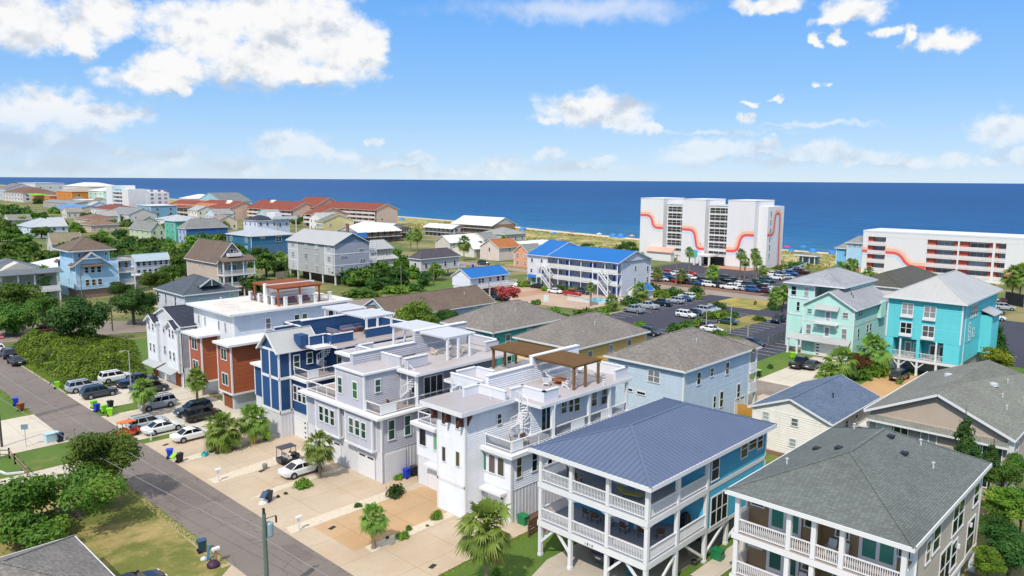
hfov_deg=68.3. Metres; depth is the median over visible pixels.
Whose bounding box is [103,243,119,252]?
oak tree
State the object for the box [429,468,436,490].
garage door
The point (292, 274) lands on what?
bush
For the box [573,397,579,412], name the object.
window
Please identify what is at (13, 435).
driveway
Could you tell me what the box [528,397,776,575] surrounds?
porch house
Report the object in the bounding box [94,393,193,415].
lawn
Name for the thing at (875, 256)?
door
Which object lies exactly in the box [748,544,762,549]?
window
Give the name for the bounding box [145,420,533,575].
driveway
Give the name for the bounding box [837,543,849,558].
porch chair
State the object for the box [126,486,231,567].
verge
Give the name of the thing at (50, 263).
long shed
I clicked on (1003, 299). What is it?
parked car
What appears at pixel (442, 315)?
oak tree
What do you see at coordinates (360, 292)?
bush
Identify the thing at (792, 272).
parked car
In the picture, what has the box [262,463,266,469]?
planter urn
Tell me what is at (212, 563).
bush
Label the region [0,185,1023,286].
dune
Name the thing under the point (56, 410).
road patch
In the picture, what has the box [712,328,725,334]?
bush
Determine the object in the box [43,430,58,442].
storage box
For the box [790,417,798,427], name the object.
window
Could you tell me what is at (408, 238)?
sabal palm
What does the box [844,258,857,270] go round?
sabal palm
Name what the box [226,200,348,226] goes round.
condominium
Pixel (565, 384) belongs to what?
garden chair
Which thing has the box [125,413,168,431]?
parked car
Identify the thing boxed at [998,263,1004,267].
door
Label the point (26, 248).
oak tree
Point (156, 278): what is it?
oak tree
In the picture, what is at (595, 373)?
garden chair
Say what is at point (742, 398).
garage door
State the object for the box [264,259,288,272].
oak tree
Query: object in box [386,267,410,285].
oak tree
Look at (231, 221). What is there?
cottage
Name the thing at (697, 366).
hip roof house
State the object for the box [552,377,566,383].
round table
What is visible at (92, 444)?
street tree
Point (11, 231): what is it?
oak tree
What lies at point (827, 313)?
door
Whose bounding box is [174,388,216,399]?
driveway
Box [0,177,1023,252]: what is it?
sea
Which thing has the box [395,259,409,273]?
oak tree
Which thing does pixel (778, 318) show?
parked car
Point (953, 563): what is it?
window
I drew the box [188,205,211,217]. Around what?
cottage
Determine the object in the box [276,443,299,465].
golf cart
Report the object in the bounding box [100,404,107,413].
wheeled bin
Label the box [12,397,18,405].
wheeled bin
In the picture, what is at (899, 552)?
window
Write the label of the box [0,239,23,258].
oak tree
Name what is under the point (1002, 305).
parked car
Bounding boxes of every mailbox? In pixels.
[211,546,219,559]
[214,468,220,480]
[295,515,301,530]
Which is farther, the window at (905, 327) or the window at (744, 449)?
the window at (905, 327)
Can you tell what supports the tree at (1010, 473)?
on the ground at (428, 242)
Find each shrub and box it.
[292,477,313,489]
[354,502,362,507]
[385,483,404,499]
[394,473,403,479]
[395,528,409,539]
[405,525,412,530]
[429,509,442,520]
[492,567,500,575]
[847,353,873,368]
[980,346,1016,366]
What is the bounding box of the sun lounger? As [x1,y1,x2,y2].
[617,483,642,500]
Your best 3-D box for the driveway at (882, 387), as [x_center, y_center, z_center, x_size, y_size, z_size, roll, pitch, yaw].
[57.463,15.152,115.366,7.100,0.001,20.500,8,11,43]
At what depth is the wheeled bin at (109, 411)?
98.78 m
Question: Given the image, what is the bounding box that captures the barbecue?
[679,512,690,527]
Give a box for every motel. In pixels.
[336,224,402,241]
[350,221,411,237]
[423,223,465,236]
[451,215,516,233]
[525,240,653,296]
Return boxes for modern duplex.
[181,278,352,409]
[250,303,411,439]
[298,320,513,482]
[410,341,631,523]
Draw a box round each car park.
[610,301,794,361]
[651,263,807,287]
[691,295,733,303]
[760,303,786,313]
[991,320,1023,367]
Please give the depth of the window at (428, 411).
81.00 m
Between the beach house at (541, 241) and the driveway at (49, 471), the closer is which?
the driveway at (49, 471)
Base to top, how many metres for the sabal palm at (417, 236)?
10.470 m
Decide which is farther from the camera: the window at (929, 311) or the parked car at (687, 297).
the parked car at (687, 297)
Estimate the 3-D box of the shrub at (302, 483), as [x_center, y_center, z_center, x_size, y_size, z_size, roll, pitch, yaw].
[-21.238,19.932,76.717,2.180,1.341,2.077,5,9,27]
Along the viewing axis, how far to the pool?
198.31 m
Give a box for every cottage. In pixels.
[3,214,32,226]
[61,207,83,217]
[69,196,84,200]
[86,201,106,206]
[89,197,106,203]
[94,211,118,222]
[130,216,158,221]
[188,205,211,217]
[205,209,233,217]
[212,214,236,229]
[257,209,282,215]
[308,212,334,228]
[451,265,517,295]
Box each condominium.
[167,200,205,215]
[203,200,251,218]
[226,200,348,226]
[246,200,312,222]
[300,197,334,209]
[321,201,399,223]
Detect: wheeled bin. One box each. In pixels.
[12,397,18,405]
[16,402,23,411]
[49,381,59,388]
[56,432,63,442]
[90,400,96,408]
[93,403,99,411]
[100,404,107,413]
[106,400,113,406]
[106,407,112,416]
[166,448,172,458]
[169,452,183,462]
[196,537,206,553]
[259,489,272,502]
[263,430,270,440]
[402,467,410,479]
[409,464,417,476]
[756,369,761,376]
[790,352,794,358]
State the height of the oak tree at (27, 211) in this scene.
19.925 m
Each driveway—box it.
[0,414,67,455]
[0,463,78,488]
[66,377,191,410]
[101,395,250,439]
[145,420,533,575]
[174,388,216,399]
[222,565,245,575]
[314,486,447,550]
[509,289,551,297]
[532,519,733,575]
[748,393,768,404]
[757,357,846,385]
[861,372,917,397]
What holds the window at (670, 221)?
in the hotel at (712, 231)
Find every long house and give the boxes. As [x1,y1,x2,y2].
[130,252,169,273]
[225,227,294,253]
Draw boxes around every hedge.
[560,284,570,290]
[646,281,660,292]
[653,288,671,297]
[663,286,680,295]
[673,289,686,295]
[682,291,703,299]
[688,284,704,294]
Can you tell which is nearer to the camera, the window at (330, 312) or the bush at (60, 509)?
the bush at (60, 509)
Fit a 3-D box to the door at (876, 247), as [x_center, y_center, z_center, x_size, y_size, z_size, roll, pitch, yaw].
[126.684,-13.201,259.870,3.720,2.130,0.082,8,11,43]
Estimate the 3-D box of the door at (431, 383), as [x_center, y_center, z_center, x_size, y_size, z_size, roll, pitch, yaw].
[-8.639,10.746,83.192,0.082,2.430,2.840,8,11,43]
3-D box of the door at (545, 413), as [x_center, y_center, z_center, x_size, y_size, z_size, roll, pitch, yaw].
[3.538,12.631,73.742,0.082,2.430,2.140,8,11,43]
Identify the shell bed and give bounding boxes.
[183,438,259,461]
[208,449,305,483]
[250,467,344,499]
[286,491,392,533]
[365,512,453,552]
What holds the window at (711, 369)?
in the hip roof house at (697, 366)
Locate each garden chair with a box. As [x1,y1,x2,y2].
[429,347,438,355]
[445,349,453,357]
[460,344,467,353]
[542,377,550,386]
[545,370,555,381]
[562,379,571,388]
[594,367,603,376]
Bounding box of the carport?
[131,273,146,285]
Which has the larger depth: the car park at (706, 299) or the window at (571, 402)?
the car park at (706, 299)
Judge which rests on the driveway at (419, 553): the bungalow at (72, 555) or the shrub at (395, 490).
the shrub at (395, 490)
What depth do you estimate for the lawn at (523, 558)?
62.20 m
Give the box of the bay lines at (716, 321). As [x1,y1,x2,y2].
[618,278,789,355]
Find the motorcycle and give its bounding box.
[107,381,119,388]
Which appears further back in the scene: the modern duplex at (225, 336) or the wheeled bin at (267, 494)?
the modern duplex at (225, 336)
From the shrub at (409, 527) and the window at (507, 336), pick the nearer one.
the shrub at (409, 527)
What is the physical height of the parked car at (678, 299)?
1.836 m
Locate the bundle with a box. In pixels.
[200,556,207,560]
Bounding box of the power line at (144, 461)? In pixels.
[0,373,261,528]
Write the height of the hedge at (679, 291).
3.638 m
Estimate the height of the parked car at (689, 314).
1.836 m
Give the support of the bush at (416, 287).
on the lawn at (438, 284)
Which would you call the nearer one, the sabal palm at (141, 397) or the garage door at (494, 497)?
the garage door at (494, 497)
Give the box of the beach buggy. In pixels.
[116,418,139,434]
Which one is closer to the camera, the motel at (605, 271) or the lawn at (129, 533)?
the lawn at (129, 533)
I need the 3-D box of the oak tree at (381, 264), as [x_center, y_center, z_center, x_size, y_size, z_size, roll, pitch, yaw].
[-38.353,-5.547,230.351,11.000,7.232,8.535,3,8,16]
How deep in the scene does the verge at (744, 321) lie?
166.13 m
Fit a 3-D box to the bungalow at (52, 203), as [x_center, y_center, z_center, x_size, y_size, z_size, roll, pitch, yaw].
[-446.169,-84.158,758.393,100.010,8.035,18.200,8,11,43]
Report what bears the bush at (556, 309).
on the ground at (428, 242)
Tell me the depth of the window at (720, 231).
283.01 m
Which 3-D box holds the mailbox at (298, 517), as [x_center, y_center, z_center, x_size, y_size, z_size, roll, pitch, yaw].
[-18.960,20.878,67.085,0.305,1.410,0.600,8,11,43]
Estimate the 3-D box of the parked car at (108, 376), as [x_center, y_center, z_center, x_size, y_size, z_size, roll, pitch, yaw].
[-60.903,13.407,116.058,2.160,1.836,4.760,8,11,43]
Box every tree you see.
[0,201,17,211]
[0,205,30,214]
[0,219,14,227]
[0,223,22,241]
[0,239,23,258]
[0,277,49,307]
[0,300,45,335]
[3,239,42,255]
[3,251,30,262]
[12,231,35,242]
[13,215,26,225]
[18,207,32,213]
[19,250,52,261]
[25,293,59,323]
[28,210,48,219]
[29,226,53,238]
[32,198,43,203]
[41,290,113,339]
[44,250,59,259]
[47,206,59,213]
[61,423,144,503]
[68,221,85,232]
[84,233,108,244]
[97,229,114,241]
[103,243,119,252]
[106,281,131,294]
[107,239,136,254]
[107,284,159,324]
[109,249,125,257]
[110,228,128,238]
[118,216,131,226]
[120,232,150,242]
[120,246,141,256]
[125,248,148,257]
[131,241,162,250]
[138,270,170,287]
[140,247,160,252]
[147,236,159,242]
[152,239,172,247]
[155,245,179,255]
[157,262,186,280]
[168,251,187,264]
[175,263,186,276]
[177,233,197,249]
[178,244,192,253]
[193,229,213,238]
[211,233,226,240]
[232,241,246,254]
[238,274,269,294]
[243,246,268,267]
[251,249,279,275]
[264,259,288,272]
[289,218,301,226]
[331,265,359,284]
[342,264,377,286]
[357,265,386,285]
[358,502,390,548]
[364,274,392,289]
[372,258,400,277]
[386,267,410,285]
[392,248,408,261]
[393,258,401,267]
[394,295,438,337]
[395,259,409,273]
[406,264,423,278]
[415,272,432,285]
[426,262,445,279]
[432,307,458,324]
[949,409,984,458]
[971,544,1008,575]
[975,521,1023,575]
[978,510,1019,534]
[980,482,1023,523]
[983,435,1001,514]
[989,463,1023,486]
[996,326,1014,355]
[999,452,1023,486]
[999,483,1023,537]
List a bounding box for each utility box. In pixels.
[517,512,530,525]
[710,546,725,561]
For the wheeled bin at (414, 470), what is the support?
on the driveway at (419, 553)
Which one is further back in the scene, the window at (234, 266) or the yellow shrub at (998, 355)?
the window at (234, 266)
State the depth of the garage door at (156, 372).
119.31 m
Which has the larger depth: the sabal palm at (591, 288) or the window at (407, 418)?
the sabal palm at (591, 288)
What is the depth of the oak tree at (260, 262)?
239.13 m
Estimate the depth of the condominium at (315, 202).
547.26 m
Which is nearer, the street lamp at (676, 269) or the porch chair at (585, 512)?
the porch chair at (585, 512)
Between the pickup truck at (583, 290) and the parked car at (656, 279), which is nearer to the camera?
the pickup truck at (583, 290)
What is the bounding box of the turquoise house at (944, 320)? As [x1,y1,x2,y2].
[883,270,1002,375]
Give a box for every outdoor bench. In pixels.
[287,296,296,302]
[302,294,309,301]
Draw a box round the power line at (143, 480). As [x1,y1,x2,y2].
[0,398,262,540]
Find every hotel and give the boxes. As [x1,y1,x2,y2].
[639,197,783,267]
[861,228,1023,283]
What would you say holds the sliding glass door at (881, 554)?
in the porch house at (884, 502)
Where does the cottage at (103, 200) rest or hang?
on the ground at (428, 242)
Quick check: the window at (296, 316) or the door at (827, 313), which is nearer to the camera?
the window at (296, 316)
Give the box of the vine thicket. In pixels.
[12,326,146,384]
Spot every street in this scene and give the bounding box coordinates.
[0,285,511,342]
[0,356,352,575]
[749,378,789,395]
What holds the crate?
on the driveway at (419, 553)
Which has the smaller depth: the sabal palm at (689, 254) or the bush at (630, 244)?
the sabal palm at (689, 254)
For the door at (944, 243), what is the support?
in the hotel at (988, 257)
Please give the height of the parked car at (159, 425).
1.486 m
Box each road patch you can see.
[35,403,80,416]
[148,477,217,509]
[282,544,314,564]
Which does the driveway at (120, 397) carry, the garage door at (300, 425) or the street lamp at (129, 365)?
the street lamp at (129, 365)
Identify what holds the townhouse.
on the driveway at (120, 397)
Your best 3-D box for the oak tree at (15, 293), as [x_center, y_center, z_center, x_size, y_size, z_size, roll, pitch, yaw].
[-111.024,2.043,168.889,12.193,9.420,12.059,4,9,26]
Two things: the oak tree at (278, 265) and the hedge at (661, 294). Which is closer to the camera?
the hedge at (661, 294)
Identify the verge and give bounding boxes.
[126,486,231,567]
[591,296,672,312]
[699,315,771,332]
[707,297,782,309]
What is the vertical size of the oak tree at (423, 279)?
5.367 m
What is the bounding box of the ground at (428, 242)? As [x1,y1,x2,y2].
[0,186,1023,575]
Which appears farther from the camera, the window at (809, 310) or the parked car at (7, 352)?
the window at (809, 310)
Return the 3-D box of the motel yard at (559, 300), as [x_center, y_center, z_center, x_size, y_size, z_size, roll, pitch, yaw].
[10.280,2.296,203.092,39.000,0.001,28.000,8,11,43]
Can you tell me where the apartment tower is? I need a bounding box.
[106,185,169,207]
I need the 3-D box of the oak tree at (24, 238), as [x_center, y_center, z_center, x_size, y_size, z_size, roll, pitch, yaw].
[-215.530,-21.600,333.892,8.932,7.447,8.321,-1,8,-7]
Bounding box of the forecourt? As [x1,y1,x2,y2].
[703,265,755,270]
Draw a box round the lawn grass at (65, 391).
[0,362,537,575]
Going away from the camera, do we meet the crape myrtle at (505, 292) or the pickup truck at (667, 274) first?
the crape myrtle at (505, 292)
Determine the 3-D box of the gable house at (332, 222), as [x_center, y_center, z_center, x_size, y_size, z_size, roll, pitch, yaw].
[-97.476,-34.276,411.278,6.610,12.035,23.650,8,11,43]
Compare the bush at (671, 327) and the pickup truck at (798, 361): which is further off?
the bush at (671, 327)
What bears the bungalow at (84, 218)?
on the ground at (428, 242)
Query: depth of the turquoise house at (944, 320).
122.10 m
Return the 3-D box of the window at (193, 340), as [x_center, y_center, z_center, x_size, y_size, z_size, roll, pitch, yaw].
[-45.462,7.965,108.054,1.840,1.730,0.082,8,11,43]
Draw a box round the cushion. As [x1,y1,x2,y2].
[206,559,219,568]
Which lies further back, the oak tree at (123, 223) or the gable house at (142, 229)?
the oak tree at (123, 223)
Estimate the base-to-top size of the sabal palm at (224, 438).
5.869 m
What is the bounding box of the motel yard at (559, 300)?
[497,286,625,309]
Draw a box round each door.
[153,366,159,376]
[161,365,169,381]
[175,372,182,387]
[210,381,218,392]
[223,392,233,409]
[294,416,307,439]
[326,440,341,464]
[358,450,374,479]
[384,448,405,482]
[423,373,443,398]
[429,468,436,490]
[487,492,505,520]
[541,407,549,430]
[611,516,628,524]
[734,394,744,413]
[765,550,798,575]
[814,342,841,358]
[823,326,829,337]
[825,311,830,322]
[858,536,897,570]
[873,263,882,267]
[874,255,883,258]
[875,238,884,241]
[875,246,883,250]
[904,341,911,354]
[912,342,915,354]
[928,344,934,357]
[935,268,952,272]
[936,259,953,264]
[937,250,953,254]
[938,241,954,245]
[938,345,942,359]
[968,270,986,275]
[969,261,987,266]
[970,252,988,256]
[971,243,989,247]
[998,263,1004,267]
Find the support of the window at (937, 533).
in the porch house at (884, 502)
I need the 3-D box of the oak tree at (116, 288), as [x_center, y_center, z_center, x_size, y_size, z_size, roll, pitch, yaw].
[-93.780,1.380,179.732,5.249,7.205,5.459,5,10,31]
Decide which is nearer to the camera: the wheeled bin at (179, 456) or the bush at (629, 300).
the wheeled bin at (179, 456)
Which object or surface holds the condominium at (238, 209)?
on the ground at (428, 242)
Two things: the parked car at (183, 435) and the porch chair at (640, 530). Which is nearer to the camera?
the porch chair at (640, 530)
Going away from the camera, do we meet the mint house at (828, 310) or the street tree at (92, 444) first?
the street tree at (92, 444)
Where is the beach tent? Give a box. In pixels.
[617,233,624,237]
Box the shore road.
[119,221,786,303]
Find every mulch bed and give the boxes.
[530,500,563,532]
[650,280,766,294]
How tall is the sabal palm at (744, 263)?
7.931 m
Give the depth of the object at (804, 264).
269.39 m
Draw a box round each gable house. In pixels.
[17,217,67,237]
[128,220,165,240]
[175,200,216,206]
[184,238,256,295]
[198,192,251,203]
[316,214,354,230]
[479,238,519,260]
[513,243,539,267]
[747,374,881,455]
[864,360,1023,496]
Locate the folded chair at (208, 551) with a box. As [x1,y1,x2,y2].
[206,544,211,560]
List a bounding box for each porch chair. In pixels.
[520,433,528,444]
[574,472,581,482]
[582,507,591,519]
[591,511,600,523]
[619,521,629,533]
[638,526,643,537]
[656,528,664,539]
[799,571,806,575]
[825,537,837,556]
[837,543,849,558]
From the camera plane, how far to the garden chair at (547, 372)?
79.15 m
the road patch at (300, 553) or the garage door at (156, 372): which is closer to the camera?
the road patch at (300, 553)
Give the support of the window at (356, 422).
in the modern duplex at (361, 421)
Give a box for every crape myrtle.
[0,454,132,553]
[494,283,520,301]
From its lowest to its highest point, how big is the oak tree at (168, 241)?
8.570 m
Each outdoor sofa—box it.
[326,327,341,333]
[340,323,363,331]
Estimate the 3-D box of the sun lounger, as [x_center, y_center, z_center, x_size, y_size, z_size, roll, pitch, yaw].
[9.185,15.931,58.881,1.976,0.880,0.600,4,9,25]
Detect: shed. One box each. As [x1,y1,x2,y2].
[31,257,136,284]
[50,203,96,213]
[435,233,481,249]
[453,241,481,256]
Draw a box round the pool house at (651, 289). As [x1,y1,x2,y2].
[626,282,654,298]
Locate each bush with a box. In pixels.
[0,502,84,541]
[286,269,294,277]
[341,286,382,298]
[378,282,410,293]
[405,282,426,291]
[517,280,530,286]
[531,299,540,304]
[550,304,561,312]
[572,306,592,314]
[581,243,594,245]
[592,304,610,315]
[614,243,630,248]
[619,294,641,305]
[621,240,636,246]
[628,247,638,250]
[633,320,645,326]
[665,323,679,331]
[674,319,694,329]
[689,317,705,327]
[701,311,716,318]
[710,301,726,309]
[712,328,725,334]
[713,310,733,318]
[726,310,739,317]
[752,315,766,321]
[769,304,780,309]
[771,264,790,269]
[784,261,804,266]
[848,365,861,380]
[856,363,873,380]
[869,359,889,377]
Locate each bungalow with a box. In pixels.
[0,535,114,575]
[43,199,88,207]
[46,231,80,251]
[74,214,117,222]
[80,218,119,231]
[91,204,134,213]
[110,206,156,221]
[155,215,193,223]
[363,285,496,323]
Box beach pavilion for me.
[793,253,822,264]
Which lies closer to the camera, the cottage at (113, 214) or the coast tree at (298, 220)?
the coast tree at (298, 220)
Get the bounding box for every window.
[84,267,88,273]
[85,279,89,285]
[90,266,95,272]
[191,337,197,350]
[193,359,198,368]
[220,347,226,360]
[222,372,228,386]
[228,264,236,272]
[228,276,237,284]
[265,317,271,329]
[276,236,281,241]
[293,354,299,369]
[293,384,297,400]
[294,314,299,319]
[297,386,301,402]
[301,387,305,404]
[302,312,307,318]
[306,351,312,364]
[318,404,323,421]
[324,407,329,424]
[328,310,333,315]
[329,409,334,426]
[336,349,341,363]
[337,376,342,394]
[348,416,353,434]
[352,380,357,399]
[354,418,359,436]
[360,421,366,439]
[374,378,381,393]
[387,418,395,440]
[404,414,411,436]
[419,428,426,447]
[423,409,430,416]
[433,433,436,451]
[441,412,445,424]
[441,445,445,462]
[455,416,459,429]
[455,450,459,467]
[484,451,486,471]
[488,452,495,474]
[496,456,504,477]
[497,412,501,424]
[505,333,510,342]
[507,355,511,362]
[516,457,522,478]
[531,453,537,472]
[532,277,543,284]
[547,458,552,465]
[560,401,567,414]
[568,399,573,413]
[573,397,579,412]
[587,350,592,355]
[591,391,597,407]
[600,388,607,405]
[608,344,612,352]
[627,339,631,346]
[636,390,645,395]
[647,369,659,383]
[667,226,681,231]
[667,233,681,238]
[667,239,680,245]
[668,206,682,211]
[668,213,681,218]
[668,219,681,225]
[696,371,700,385]
[708,242,725,248]
[708,250,725,254]
[709,221,726,227]
[709,228,726,234]
[709,235,726,241]
[709,489,727,528]
[710,207,727,213]
[710,214,727,220]
[710,367,713,377]
[710,457,719,482]
[712,395,716,408]
[719,390,723,407]
[725,361,729,374]
[736,383,740,401]
[740,443,747,459]
[748,438,756,451]
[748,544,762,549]
[750,502,764,508]
[756,435,763,450]
[762,410,769,420]
[768,508,801,538]
[788,437,796,447]
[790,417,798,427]
[791,285,796,294]
[796,301,799,310]
[800,563,808,571]
[803,287,808,296]
[803,519,811,528]
[805,323,811,334]
[807,308,812,313]
[834,529,849,540]
[841,328,846,339]
[842,312,848,318]
[854,413,857,422]
[876,422,891,429]
[893,426,908,434]
[896,548,911,560]
[899,321,911,334]
[901,303,913,315]
[920,432,937,444]
[921,325,934,337]
[923,306,936,318]
[924,536,931,566]
[931,524,941,556]
[938,540,952,575]
[949,536,958,573]
[951,497,965,538]
[964,513,976,557]
[972,480,980,508]
[982,445,1002,465]
[1016,440,1019,453]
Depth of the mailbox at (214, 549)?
61.19 m
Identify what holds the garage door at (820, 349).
in the mint house at (828, 310)
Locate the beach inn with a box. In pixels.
[834,235,862,270]
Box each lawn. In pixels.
[0,390,32,419]
[0,441,230,575]
[0,442,83,477]
[21,338,159,393]
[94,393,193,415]
[139,432,175,443]
[348,311,780,464]
[350,280,452,295]
[440,529,732,575]
[491,261,522,267]
[749,352,812,379]
[854,349,1023,384]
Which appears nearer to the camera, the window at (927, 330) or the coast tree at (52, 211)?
the window at (927, 330)
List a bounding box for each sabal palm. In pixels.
[36,264,57,285]
[127,376,157,413]
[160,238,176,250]
[185,368,209,398]
[201,411,244,453]
[235,403,272,444]
[272,250,288,273]
[301,429,337,478]
[404,230,412,250]
[411,229,422,251]
[452,495,514,575]
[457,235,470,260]
[586,282,596,305]
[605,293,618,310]
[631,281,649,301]
[652,267,663,278]
[675,268,687,283]
[684,247,694,272]
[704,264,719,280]
[735,248,746,277]
[740,256,749,279]
[750,248,760,277]
[751,254,762,278]
[758,265,768,276]
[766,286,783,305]
[779,283,788,307]
[813,362,841,378]
[821,345,857,377]
[833,261,844,268]
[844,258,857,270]
[851,259,858,270]
[855,333,894,371]
[862,266,873,275]
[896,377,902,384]
[999,263,1023,292]
[1008,262,1023,293]
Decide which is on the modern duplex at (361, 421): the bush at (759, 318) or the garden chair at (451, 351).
the garden chair at (451, 351)
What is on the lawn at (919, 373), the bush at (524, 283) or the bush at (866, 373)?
the bush at (866, 373)
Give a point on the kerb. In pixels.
(59, 389)
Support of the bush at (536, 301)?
on the motel yard at (559, 300)
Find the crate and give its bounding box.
[201,451,208,456]
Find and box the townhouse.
[141,304,196,387]
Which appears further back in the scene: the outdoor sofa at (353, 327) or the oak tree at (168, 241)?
the oak tree at (168, 241)
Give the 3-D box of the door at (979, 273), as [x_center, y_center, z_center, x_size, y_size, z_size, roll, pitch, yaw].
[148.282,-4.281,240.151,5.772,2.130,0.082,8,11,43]
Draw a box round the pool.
[584,297,613,302]
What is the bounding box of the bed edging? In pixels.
[0,470,23,474]
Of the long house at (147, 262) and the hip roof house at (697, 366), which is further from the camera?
the long house at (147, 262)
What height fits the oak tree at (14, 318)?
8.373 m
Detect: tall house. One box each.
[163,214,188,241]
[242,212,296,232]
[286,228,376,285]
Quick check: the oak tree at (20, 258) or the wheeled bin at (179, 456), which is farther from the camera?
the oak tree at (20, 258)
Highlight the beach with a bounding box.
[176,199,834,254]
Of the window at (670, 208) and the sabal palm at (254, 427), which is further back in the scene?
the window at (670, 208)
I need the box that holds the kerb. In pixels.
[19,294,705,393]
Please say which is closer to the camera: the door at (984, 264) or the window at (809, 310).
the window at (809, 310)
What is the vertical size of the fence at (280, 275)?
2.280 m
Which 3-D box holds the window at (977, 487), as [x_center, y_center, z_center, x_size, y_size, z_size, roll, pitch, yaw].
[36.139,16.037,58.722,0.082,1.820,1.810,8,11,43]
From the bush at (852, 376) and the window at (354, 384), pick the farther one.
the bush at (852, 376)
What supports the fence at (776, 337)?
on the car park at (659, 319)
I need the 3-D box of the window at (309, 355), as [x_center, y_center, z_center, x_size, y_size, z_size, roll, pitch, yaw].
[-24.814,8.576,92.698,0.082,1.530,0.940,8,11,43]
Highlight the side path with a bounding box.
[690,541,743,575]
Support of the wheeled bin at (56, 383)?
on the street at (241, 551)
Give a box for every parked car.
[0,346,16,359]
[7,355,25,366]
[27,324,55,333]
[64,378,102,393]
[79,383,118,399]
[97,368,131,383]
[119,569,167,575]
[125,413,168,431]
[129,379,168,392]
[137,392,176,411]
[140,419,184,435]
[169,426,207,443]
[173,397,212,416]
[181,404,222,422]
[277,459,324,479]
[477,260,490,264]
[492,293,509,300]
[529,283,544,288]
[547,288,561,293]
[590,548,617,565]
[640,325,661,336]
[650,275,662,281]
[666,296,684,303]
[675,308,696,318]
[677,292,695,297]
[681,295,692,301]
[688,308,704,315]
[695,321,717,327]
[696,304,715,311]
[699,324,723,331]
[701,280,715,286]
[708,304,721,310]
[716,317,738,324]
[719,274,731,279]
[720,279,733,282]
[734,280,741,284]
[738,285,745,290]
[741,281,756,285]
[743,337,765,345]
[744,285,760,292]
[758,287,769,292]
[762,283,773,287]
[769,274,784,279]
[770,313,786,323]
[783,274,795,278]
[784,269,797,275]
[802,359,822,370]
[889,367,909,381]
[996,302,1015,310]
[997,297,1007,302]
[999,315,1006,320]
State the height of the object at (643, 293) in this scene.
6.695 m
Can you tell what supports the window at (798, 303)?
in the mint house at (828, 310)
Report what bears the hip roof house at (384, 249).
on the ground at (428, 242)
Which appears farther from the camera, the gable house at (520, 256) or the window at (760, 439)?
the gable house at (520, 256)
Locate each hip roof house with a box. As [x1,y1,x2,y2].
[153,274,241,309]
[177,218,228,242]
[369,239,397,267]
[407,247,465,277]
[440,299,567,365]
[512,311,650,361]
[603,326,761,413]
[870,265,937,293]
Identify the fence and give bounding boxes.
[0,448,27,475]
[276,270,296,278]
[528,516,537,536]
[567,294,629,304]
[737,403,751,416]
[768,329,785,345]
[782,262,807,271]
[1005,292,1023,306]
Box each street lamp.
[119,350,130,385]
[674,255,679,285]
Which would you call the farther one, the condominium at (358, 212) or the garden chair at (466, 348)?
the condominium at (358, 212)
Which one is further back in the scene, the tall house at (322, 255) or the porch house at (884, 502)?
the tall house at (322, 255)
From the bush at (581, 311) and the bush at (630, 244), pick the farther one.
the bush at (630, 244)
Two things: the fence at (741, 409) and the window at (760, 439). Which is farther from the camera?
the fence at (741, 409)
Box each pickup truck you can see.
[115,372,158,388]
[562,288,581,296]
[576,287,589,294]
[622,304,645,313]
[637,301,659,309]
[652,298,673,306]
[663,272,673,277]
[693,279,706,286]
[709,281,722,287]
[719,283,737,289]
[752,277,771,282]
[753,281,767,287]
[765,271,775,275]
[788,355,808,369]
[793,268,810,273]
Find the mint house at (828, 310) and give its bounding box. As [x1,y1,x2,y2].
[783,267,887,359]
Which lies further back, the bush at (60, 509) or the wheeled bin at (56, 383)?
the wheeled bin at (56, 383)
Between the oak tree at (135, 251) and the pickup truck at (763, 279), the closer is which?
the pickup truck at (763, 279)
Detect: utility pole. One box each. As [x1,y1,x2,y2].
[0,418,2,446]
[110,297,112,330]
[262,508,276,575]
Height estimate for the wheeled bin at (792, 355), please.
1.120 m
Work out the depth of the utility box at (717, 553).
62.35 m
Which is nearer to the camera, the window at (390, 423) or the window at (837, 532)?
the window at (837, 532)
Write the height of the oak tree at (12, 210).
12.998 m
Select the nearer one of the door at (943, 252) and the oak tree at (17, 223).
the door at (943, 252)
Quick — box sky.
[0,0,1023,183]
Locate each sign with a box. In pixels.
[21,424,27,446]
[544,295,548,301]
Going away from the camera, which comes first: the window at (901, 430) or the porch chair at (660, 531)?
the porch chair at (660, 531)
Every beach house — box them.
[0,183,30,199]
[3,187,56,201]
[20,183,64,191]
[27,194,56,202]
[56,187,95,199]
[63,182,109,189]
[73,199,106,201]
[87,187,105,198]
[137,204,177,216]
[179,194,203,199]
[476,232,498,243]
[480,227,526,240]
[516,239,572,244]
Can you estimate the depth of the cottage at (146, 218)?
452.83 m
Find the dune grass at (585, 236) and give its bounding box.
[401,221,878,274]
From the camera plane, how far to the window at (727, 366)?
98.23 m
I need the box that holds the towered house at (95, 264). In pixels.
[52,236,135,297]
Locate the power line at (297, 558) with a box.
[268,540,326,575]
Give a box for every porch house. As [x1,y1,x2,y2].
[0,258,63,304]
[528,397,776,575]
[725,423,992,575]
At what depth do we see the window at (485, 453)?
70.38 m

